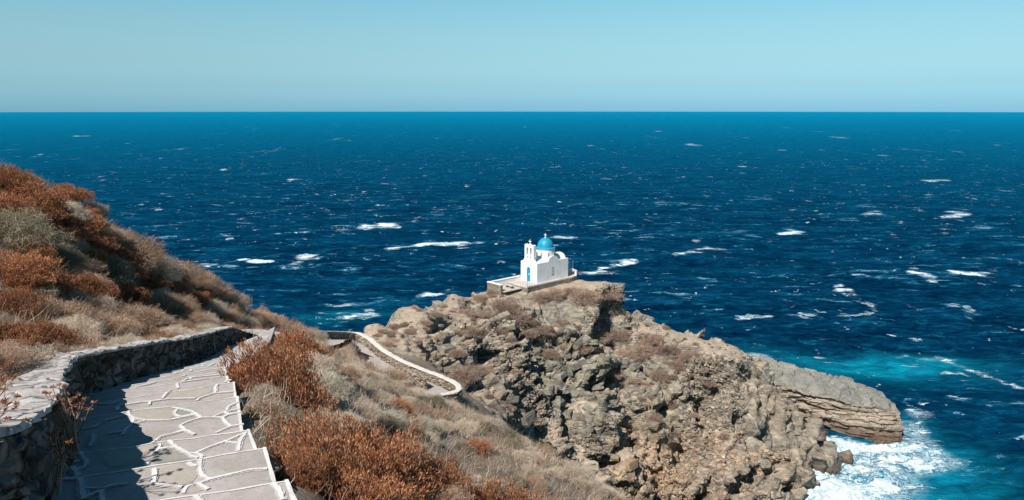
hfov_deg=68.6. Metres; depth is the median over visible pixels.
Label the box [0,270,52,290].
spurge bush
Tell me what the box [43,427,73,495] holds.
thistle
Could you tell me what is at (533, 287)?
terrace
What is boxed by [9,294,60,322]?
heath bush
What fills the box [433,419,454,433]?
thorn bush
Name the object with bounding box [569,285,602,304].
scrub bush
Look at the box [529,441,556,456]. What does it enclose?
heath bush
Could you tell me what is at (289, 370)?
spurge bush
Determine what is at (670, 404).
scrub bush
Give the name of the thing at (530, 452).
thorn bush
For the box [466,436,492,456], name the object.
spurge bush
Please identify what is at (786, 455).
boulder
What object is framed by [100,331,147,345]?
thorn bush
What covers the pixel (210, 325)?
thorn bush
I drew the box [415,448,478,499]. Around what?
spurge bush
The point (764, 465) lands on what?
boulder
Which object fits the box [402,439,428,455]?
thorn bush
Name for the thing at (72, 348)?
thorn bush
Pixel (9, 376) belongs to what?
heath bush
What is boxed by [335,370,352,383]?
thorn bush
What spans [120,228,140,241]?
heath bush
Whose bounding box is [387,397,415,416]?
spurge bush
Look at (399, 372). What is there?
heath bush
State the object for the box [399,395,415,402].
thorn bush
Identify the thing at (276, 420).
thorn bush
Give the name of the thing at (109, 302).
thorn bush
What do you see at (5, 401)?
thistle
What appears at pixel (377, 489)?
spurge bush
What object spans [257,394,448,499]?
spurge bush
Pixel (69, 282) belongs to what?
spurge bush
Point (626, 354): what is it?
scrub bush
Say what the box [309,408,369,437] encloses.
thorn bush
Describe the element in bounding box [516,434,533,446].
thorn bush
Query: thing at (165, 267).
thorn bush
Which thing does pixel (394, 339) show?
thorn bush
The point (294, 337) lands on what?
spurge bush
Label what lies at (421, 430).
heath bush
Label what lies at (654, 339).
scrub bush
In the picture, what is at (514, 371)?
scrub bush
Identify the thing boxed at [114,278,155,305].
spurge bush
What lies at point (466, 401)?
thorn bush
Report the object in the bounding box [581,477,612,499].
thorn bush
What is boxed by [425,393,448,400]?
thorn bush
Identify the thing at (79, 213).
thorn bush
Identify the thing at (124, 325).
heath bush
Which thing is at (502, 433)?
thorn bush
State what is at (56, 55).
sky
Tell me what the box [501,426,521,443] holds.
thorn bush
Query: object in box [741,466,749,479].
boulder
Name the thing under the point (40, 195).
spurge bush
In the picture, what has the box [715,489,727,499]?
boulder
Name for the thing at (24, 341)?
spurge bush
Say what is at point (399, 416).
thorn bush
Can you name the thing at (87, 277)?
spurge bush
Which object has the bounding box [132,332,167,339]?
heath bush
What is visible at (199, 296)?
spurge bush
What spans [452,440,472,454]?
thorn bush
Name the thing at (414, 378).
retaining wall
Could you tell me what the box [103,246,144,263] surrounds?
spurge bush
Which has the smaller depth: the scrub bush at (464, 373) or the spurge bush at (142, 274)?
the spurge bush at (142, 274)
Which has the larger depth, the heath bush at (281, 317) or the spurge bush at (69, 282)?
the heath bush at (281, 317)
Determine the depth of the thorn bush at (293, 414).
11.31 m
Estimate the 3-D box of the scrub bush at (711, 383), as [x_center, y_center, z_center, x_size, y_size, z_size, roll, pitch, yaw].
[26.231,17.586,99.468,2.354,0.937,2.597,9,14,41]
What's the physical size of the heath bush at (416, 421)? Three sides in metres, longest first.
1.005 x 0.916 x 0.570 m
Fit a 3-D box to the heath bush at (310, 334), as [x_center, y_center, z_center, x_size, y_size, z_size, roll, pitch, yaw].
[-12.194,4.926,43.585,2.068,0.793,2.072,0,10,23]
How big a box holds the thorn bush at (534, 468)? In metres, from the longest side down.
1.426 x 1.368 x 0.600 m
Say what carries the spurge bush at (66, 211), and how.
on the hillside
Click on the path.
(178, 434)
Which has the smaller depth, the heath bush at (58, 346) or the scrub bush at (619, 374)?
the heath bush at (58, 346)
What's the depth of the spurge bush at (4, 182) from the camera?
23.55 m
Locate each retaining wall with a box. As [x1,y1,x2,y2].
[0,326,283,499]
[397,365,427,389]
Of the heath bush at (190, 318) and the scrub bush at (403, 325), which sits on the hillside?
the heath bush at (190, 318)
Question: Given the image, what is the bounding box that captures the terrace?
[508,272,576,292]
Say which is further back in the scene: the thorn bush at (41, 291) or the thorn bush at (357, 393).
the thorn bush at (357, 393)
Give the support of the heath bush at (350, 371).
on the hillside
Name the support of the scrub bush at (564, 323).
on the headland
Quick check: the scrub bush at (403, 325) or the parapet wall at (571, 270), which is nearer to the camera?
the scrub bush at (403, 325)
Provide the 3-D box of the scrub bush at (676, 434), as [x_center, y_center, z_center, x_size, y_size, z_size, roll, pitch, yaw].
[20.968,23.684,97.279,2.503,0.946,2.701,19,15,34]
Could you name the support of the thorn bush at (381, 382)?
on the hillside
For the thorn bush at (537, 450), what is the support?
on the hillside
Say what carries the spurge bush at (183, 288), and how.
on the hillside
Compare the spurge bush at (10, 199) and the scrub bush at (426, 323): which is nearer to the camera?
the spurge bush at (10, 199)
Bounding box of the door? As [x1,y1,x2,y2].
[527,267,529,280]
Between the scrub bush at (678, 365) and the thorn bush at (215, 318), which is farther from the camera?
the scrub bush at (678, 365)
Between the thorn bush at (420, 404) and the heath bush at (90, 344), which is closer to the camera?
the heath bush at (90, 344)
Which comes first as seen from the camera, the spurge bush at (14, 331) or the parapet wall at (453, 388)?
the spurge bush at (14, 331)
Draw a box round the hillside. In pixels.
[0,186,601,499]
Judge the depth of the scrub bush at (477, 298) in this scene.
101.26 m
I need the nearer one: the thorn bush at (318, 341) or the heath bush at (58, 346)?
the heath bush at (58, 346)
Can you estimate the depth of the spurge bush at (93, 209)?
28.07 m
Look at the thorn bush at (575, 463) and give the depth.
38.92 m
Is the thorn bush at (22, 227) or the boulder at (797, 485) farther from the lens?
the boulder at (797, 485)
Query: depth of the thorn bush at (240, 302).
37.39 m
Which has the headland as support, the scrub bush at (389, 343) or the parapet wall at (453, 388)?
the scrub bush at (389, 343)
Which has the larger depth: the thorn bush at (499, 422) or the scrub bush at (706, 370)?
the scrub bush at (706, 370)
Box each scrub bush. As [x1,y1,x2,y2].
[377,328,387,333]
[380,340,394,347]
[386,332,395,336]
[388,323,399,329]
[398,322,407,327]
[402,329,418,335]
[419,319,433,325]
[431,311,444,317]
[447,364,483,385]
[448,347,468,357]
[456,308,477,317]
[460,325,489,338]
[472,293,488,301]
[474,363,496,376]
[476,308,501,318]
[484,393,493,398]
[485,288,497,295]
[489,298,521,314]
[493,326,508,335]
[504,404,513,409]
[505,336,517,341]
[510,308,538,324]
[510,368,520,373]
[518,328,539,337]
[527,324,555,335]
[531,290,550,302]
[541,348,559,358]
[546,285,566,299]
[551,319,570,327]
[559,344,567,349]
[563,286,577,295]
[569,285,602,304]
[570,345,590,353]
[593,328,612,344]
[599,326,615,336]
[601,289,624,300]
[604,368,626,378]
[608,328,632,340]
[611,447,619,453]
[614,347,639,361]
[626,376,644,384]
[626,473,634,481]
[627,342,657,358]
[632,436,642,444]
[636,395,646,400]
[639,333,663,345]
[645,412,664,422]
[648,367,669,382]
[650,344,681,356]
[667,358,684,371]
[667,399,682,407]
[668,373,677,378]
[671,428,682,437]
[677,351,699,361]
[689,412,700,417]
[696,367,708,373]
[700,378,718,387]
[719,432,730,438]
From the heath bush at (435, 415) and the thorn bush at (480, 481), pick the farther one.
the heath bush at (435, 415)
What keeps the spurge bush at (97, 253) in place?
on the hillside
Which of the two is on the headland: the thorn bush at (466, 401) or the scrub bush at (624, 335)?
the scrub bush at (624, 335)
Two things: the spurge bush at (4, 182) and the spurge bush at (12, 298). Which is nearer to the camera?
the spurge bush at (12, 298)
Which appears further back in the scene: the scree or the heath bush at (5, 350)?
the scree
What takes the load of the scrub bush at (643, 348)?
on the headland
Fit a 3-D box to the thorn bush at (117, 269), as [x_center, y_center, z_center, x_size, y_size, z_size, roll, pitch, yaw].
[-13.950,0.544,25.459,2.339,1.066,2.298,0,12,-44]
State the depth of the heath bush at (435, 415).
33.77 m
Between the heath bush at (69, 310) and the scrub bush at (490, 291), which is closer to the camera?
the heath bush at (69, 310)
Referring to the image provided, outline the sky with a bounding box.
[0,0,1023,111]
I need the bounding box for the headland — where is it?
[357,279,842,499]
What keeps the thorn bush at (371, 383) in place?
on the hillside
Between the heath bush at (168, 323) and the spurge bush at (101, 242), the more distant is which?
the spurge bush at (101, 242)
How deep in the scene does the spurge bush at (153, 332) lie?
18.48 m
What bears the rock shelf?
on the headland
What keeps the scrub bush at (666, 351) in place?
on the headland
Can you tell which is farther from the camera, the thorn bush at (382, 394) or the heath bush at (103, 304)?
the thorn bush at (382, 394)
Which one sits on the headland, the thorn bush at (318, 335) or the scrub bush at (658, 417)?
the scrub bush at (658, 417)
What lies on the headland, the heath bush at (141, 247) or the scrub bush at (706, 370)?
the scrub bush at (706, 370)
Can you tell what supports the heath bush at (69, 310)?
on the hillside
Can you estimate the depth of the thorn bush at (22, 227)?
20.61 m
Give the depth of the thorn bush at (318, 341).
27.98 m
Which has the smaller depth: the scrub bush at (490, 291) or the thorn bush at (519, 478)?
the thorn bush at (519, 478)
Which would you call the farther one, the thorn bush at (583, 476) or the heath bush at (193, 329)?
the thorn bush at (583, 476)
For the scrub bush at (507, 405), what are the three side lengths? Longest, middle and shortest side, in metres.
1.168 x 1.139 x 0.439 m
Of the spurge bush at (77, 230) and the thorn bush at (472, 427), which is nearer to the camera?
the spurge bush at (77, 230)
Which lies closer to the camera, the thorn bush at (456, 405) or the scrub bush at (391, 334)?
the thorn bush at (456, 405)
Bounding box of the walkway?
[325,340,448,394]
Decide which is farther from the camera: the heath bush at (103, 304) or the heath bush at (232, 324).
the heath bush at (232, 324)
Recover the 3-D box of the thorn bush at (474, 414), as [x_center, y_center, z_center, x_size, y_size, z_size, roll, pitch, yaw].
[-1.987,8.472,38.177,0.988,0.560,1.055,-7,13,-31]
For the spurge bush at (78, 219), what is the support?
on the hillside
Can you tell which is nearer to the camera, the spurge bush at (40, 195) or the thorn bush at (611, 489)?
the spurge bush at (40, 195)
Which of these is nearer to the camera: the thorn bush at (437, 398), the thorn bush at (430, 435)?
the thorn bush at (430, 435)
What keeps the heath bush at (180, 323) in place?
on the hillside
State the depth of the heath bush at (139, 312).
20.38 m
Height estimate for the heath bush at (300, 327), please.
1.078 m
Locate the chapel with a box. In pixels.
[521,233,567,282]
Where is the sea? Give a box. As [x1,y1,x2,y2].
[0,112,1023,499]
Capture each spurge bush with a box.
[0,163,34,178]
[0,166,46,193]
[0,179,69,219]
[0,189,38,215]
[0,249,65,286]
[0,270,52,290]
[0,285,49,319]
[0,318,47,350]
[0,335,50,369]
[12,237,60,262]
[23,319,84,346]
[29,200,76,224]
[40,213,94,244]
[44,265,86,295]
[47,182,96,201]
[48,187,78,201]
[66,271,101,293]
[70,214,88,231]
[74,209,110,232]
[75,246,117,269]
[80,204,102,217]
[83,278,121,299]
[86,229,120,251]
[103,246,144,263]
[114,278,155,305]
[121,262,149,280]
[139,272,176,289]
[139,327,178,337]
[169,279,191,292]
[178,324,201,330]
[182,286,215,306]
[195,287,214,296]
[214,313,236,324]
[217,335,341,415]
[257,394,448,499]
[266,327,332,365]
[274,443,334,492]
[314,465,415,499]
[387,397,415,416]
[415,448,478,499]
[459,474,542,499]
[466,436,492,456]
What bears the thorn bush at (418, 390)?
on the hillside
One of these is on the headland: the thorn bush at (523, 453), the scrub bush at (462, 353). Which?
the scrub bush at (462, 353)
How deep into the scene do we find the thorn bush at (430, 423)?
29.11 m
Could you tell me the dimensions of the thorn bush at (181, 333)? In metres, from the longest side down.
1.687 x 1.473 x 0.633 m
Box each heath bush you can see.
[0,339,43,376]
[1,368,25,383]
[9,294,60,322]
[36,338,78,354]
[45,294,104,325]
[53,330,117,350]
[68,294,124,319]
[70,251,106,272]
[70,265,114,286]
[91,309,147,335]
[97,224,132,241]
[107,301,171,329]
[117,233,168,272]
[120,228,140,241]
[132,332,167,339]
[142,309,181,331]
[146,290,184,312]
[160,291,202,317]
[163,258,211,287]
[170,307,215,325]
[171,316,196,326]
[177,327,201,333]
[187,268,224,293]
[193,282,204,289]
[204,281,235,301]
[216,301,249,323]
[221,321,241,328]
[240,313,266,325]
[242,394,292,426]
[248,305,275,325]
[266,313,289,322]
[268,319,293,333]
[288,321,312,336]
[302,328,317,338]
[333,364,363,384]
[363,361,374,371]
[363,369,376,377]
[385,365,408,381]
[406,401,434,417]
[407,415,422,426]
[410,427,427,438]
[414,480,475,499]
[423,409,447,419]
[471,417,489,424]
[523,473,551,497]
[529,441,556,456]
[530,453,547,467]
[603,487,621,499]
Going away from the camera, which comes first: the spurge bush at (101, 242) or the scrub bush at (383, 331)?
the spurge bush at (101, 242)
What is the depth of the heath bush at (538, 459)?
33.00 m
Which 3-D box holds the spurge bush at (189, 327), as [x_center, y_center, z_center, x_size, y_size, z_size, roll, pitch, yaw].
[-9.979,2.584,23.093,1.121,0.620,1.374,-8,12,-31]
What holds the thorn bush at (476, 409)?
on the hillside
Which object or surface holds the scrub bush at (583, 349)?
on the headland
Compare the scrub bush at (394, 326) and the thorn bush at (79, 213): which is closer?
the thorn bush at (79, 213)
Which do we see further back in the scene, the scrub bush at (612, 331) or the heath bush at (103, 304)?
the scrub bush at (612, 331)
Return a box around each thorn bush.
[0,205,76,253]
[0,338,53,374]
[25,279,61,298]
[28,342,58,359]
[44,241,92,266]
[50,311,104,339]
[57,344,90,350]
[63,200,94,219]
[72,293,115,310]
[81,200,109,217]
[92,252,139,284]
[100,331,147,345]
[139,252,187,282]
[144,305,176,325]
[149,321,199,334]
[160,328,182,334]
[192,323,219,328]
[198,310,222,325]
[199,298,233,316]
[220,289,253,308]
[241,315,260,328]
[249,383,281,396]
[262,412,300,443]
[288,407,327,437]
[299,351,338,371]
[303,390,338,413]
[307,338,326,352]
[308,326,329,342]
[308,366,357,401]
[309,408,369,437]
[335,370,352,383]
[341,361,369,377]
[347,387,364,401]
[356,397,389,423]
[357,375,379,389]
[365,387,390,403]
[374,416,410,441]
[375,379,389,388]
[383,408,413,424]
[387,381,416,396]
[387,388,398,397]
[389,337,399,341]
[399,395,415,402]
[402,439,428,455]
[403,440,438,462]
[409,385,427,396]
[411,400,428,408]
[414,395,432,407]
[415,413,439,434]
[424,428,440,445]
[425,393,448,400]
[429,394,447,407]
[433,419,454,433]
[444,400,461,409]
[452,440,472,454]
[453,417,480,435]
[462,396,473,405]
[466,475,485,485]
[467,413,482,420]
[470,405,481,414]
[479,422,499,432]
[481,415,507,429]
[489,475,509,491]
[493,430,510,439]
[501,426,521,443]
[504,438,520,449]
[510,474,526,486]
[512,449,536,463]
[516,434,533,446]
[519,461,546,480]
[525,446,542,452]
[527,449,544,461]
[542,465,567,478]
[562,458,583,470]
[563,464,588,479]
[567,477,589,488]
[576,466,599,480]
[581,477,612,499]
[593,483,624,498]
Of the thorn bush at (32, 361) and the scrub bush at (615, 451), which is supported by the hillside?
the thorn bush at (32, 361)
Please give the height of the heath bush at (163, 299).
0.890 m
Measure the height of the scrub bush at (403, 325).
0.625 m
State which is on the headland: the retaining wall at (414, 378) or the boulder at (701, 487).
the boulder at (701, 487)
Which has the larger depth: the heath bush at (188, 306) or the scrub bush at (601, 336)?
the scrub bush at (601, 336)
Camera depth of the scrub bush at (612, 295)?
107.56 m
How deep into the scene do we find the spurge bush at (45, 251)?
20.16 m
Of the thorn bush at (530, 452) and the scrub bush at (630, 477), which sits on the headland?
the scrub bush at (630, 477)
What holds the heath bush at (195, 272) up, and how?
on the hillside
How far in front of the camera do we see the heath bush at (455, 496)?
8.60 m
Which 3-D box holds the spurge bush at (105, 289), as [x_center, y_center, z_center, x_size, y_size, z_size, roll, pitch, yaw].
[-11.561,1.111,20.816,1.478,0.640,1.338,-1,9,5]
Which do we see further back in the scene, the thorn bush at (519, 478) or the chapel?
the chapel
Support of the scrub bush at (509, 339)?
on the headland
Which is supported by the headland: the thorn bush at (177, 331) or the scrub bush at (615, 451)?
the scrub bush at (615, 451)
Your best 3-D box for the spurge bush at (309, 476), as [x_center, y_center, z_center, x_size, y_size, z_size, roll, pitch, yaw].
[-1.978,2.048,7.007,0.603,0.435,0.693,5,15,33]
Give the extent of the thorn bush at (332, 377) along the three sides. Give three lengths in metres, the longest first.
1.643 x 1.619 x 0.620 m
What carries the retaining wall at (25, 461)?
on the hillside
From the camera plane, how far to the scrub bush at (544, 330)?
97.18 m
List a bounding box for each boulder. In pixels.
[677,394,686,401]
[696,484,703,494]
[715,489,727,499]
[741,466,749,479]
[759,458,770,468]
[784,451,790,459]
[794,483,801,488]
[839,449,852,463]
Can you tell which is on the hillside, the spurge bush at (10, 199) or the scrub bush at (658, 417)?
the spurge bush at (10, 199)
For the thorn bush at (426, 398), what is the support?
on the hillside
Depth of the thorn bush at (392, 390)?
35.68 m
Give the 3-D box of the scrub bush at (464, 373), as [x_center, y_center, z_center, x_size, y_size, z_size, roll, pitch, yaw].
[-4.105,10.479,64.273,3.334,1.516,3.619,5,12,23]
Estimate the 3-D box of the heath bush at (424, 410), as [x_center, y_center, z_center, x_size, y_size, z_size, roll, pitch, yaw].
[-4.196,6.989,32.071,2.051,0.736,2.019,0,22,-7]
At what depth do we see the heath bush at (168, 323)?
21.09 m
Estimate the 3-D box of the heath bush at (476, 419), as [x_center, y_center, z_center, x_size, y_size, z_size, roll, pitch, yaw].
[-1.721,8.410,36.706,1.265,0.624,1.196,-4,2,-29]
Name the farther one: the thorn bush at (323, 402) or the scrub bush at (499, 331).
the scrub bush at (499, 331)
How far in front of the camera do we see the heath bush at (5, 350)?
10.06 m
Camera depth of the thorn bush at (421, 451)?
16.79 m
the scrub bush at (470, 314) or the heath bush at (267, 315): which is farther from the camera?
the scrub bush at (470, 314)
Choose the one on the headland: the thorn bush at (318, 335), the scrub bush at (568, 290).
the scrub bush at (568, 290)
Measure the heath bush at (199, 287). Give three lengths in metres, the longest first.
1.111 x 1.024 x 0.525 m
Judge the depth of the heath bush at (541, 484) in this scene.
28.06 m
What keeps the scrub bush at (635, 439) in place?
on the headland
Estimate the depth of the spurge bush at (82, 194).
28.27 m
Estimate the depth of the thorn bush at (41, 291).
17.43 m
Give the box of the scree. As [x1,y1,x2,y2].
[423,282,819,499]
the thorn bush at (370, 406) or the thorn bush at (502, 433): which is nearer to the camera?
the thorn bush at (370, 406)
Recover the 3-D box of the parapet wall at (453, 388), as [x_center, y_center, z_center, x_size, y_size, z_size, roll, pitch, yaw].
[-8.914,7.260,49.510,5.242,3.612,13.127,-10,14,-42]
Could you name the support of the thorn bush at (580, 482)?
on the hillside
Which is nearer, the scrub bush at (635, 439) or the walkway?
the walkway
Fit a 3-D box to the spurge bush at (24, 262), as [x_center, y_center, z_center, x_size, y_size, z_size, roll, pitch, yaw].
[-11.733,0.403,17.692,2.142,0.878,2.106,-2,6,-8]
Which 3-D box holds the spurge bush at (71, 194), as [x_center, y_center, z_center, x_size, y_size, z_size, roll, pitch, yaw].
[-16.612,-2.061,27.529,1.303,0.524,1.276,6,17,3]
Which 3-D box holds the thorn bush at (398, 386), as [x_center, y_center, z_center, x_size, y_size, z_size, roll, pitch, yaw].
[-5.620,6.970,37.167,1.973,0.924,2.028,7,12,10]
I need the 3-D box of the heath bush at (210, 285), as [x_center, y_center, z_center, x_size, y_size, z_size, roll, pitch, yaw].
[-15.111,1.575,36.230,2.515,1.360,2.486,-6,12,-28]
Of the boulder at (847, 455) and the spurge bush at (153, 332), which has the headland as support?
the boulder at (847, 455)
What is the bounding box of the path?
[51,327,296,499]
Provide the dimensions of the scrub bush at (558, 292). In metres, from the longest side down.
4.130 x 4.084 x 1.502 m
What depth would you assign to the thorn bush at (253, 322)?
35.91 m
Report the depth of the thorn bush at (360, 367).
37.49 m
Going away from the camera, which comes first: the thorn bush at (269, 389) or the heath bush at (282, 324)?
the thorn bush at (269, 389)
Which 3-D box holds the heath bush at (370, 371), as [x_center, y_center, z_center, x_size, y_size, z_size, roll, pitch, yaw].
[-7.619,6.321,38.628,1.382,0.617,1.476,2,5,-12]
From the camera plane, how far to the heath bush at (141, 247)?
28.85 m
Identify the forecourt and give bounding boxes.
[503,285,521,292]
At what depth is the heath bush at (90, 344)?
14.38 m
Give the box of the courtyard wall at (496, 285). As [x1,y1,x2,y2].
[487,275,520,294]
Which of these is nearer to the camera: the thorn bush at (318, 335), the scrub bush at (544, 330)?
the thorn bush at (318, 335)
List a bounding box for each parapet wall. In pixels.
[318,330,462,403]
[568,268,576,275]
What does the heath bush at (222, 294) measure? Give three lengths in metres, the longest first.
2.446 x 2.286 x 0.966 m
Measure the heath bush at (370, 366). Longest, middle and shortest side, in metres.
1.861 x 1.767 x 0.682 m
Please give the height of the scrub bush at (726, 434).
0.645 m
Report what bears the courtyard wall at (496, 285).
on the headland
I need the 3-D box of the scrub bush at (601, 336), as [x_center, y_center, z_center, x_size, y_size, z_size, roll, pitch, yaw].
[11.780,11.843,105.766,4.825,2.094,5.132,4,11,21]
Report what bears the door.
in the chapel
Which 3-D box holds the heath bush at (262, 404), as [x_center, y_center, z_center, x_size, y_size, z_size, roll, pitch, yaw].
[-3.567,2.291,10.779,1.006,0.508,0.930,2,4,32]
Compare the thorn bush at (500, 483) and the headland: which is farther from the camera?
the headland
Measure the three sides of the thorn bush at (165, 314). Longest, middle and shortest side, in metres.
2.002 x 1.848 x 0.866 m
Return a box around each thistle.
[0,359,30,423]
[42,382,97,456]
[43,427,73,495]
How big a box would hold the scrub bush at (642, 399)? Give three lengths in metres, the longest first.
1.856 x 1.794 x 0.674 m
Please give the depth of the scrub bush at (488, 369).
76.99 m
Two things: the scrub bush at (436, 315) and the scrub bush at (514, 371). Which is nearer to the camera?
the scrub bush at (514, 371)
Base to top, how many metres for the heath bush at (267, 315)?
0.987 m
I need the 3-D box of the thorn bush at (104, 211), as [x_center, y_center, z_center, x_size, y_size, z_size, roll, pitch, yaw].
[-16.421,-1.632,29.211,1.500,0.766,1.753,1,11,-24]
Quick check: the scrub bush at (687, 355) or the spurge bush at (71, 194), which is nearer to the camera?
the spurge bush at (71, 194)
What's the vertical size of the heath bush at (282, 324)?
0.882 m
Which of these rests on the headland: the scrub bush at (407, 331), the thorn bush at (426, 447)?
the scrub bush at (407, 331)
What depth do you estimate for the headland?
97.55 m
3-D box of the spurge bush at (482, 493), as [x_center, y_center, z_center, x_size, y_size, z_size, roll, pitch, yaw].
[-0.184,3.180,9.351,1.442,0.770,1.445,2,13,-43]
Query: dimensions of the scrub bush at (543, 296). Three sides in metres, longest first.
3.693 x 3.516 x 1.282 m
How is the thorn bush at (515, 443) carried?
on the hillside
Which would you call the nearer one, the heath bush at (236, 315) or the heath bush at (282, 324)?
the heath bush at (236, 315)
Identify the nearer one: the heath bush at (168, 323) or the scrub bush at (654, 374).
the heath bush at (168, 323)
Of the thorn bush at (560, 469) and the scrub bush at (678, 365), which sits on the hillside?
the thorn bush at (560, 469)
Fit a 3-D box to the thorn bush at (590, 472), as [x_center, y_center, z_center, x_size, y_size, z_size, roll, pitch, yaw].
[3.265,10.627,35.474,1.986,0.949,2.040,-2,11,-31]
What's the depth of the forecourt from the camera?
104.01 m
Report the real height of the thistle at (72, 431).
0.695 m
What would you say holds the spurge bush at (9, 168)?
on the hillside
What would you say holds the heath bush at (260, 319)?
on the hillside
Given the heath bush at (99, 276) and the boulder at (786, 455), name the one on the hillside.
the heath bush at (99, 276)
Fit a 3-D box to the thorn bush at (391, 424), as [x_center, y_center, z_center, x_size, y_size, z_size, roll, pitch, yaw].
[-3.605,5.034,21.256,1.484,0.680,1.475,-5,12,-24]
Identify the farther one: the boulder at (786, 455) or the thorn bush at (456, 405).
the boulder at (786, 455)
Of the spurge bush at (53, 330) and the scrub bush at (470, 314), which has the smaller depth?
the spurge bush at (53, 330)
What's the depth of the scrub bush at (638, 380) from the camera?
100.31 m
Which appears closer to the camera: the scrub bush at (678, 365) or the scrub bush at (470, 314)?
the scrub bush at (470, 314)
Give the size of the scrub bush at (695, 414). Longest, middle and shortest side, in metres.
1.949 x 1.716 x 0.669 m
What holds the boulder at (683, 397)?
on the headland
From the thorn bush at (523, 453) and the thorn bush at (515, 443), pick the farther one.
the thorn bush at (515, 443)
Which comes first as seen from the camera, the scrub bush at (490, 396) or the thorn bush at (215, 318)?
the thorn bush at (215, 318)
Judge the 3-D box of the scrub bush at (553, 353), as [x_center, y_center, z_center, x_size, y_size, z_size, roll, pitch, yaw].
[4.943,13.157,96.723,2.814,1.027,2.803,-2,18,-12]
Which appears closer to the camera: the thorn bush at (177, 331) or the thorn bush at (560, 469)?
the thorn bush at (177, 331)
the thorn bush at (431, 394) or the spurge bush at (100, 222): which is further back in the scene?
the thorn bush at (431, 394)
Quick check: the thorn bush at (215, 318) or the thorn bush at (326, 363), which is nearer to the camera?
the thorn bush at (326, 363)
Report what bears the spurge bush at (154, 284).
on the hillside
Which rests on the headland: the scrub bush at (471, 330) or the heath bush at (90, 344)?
the scrub bush at (471, 330)
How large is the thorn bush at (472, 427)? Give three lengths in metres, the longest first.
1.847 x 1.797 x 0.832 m
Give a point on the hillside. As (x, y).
(309, 495)
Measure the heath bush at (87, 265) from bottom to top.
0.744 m
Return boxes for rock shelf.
[749,354,903,443]
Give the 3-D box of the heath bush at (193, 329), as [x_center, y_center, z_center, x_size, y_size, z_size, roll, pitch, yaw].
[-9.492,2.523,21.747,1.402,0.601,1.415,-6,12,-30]
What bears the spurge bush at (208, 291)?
on the hillside
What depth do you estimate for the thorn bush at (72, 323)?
15.72 m
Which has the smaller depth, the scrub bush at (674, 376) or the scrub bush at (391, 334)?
the scrub bush at (391, 334)
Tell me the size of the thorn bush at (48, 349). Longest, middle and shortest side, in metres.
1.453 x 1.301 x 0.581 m
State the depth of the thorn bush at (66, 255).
22.26 m
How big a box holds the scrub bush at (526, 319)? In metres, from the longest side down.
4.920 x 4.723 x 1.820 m
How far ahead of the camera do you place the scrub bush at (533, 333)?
95.42 m
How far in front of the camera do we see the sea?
322.39 m
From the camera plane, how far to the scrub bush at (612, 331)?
107.52 m
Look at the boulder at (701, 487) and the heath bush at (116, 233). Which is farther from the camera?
the boulder at (701, 487)
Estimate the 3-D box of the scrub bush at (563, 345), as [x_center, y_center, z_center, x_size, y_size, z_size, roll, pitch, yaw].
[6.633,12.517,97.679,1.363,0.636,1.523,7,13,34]
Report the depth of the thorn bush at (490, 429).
35.84 m
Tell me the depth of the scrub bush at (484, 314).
95.91 m
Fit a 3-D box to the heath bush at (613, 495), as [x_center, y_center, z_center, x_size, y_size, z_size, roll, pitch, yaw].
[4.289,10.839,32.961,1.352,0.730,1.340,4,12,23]
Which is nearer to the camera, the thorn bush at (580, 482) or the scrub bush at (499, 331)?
the thorn bush at (580, 482)
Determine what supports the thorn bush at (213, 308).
on the hillside
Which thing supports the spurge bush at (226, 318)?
on the hillside
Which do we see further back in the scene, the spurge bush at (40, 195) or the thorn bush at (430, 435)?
the thorn bush at (430, 435)
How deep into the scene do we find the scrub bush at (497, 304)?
98.47 m

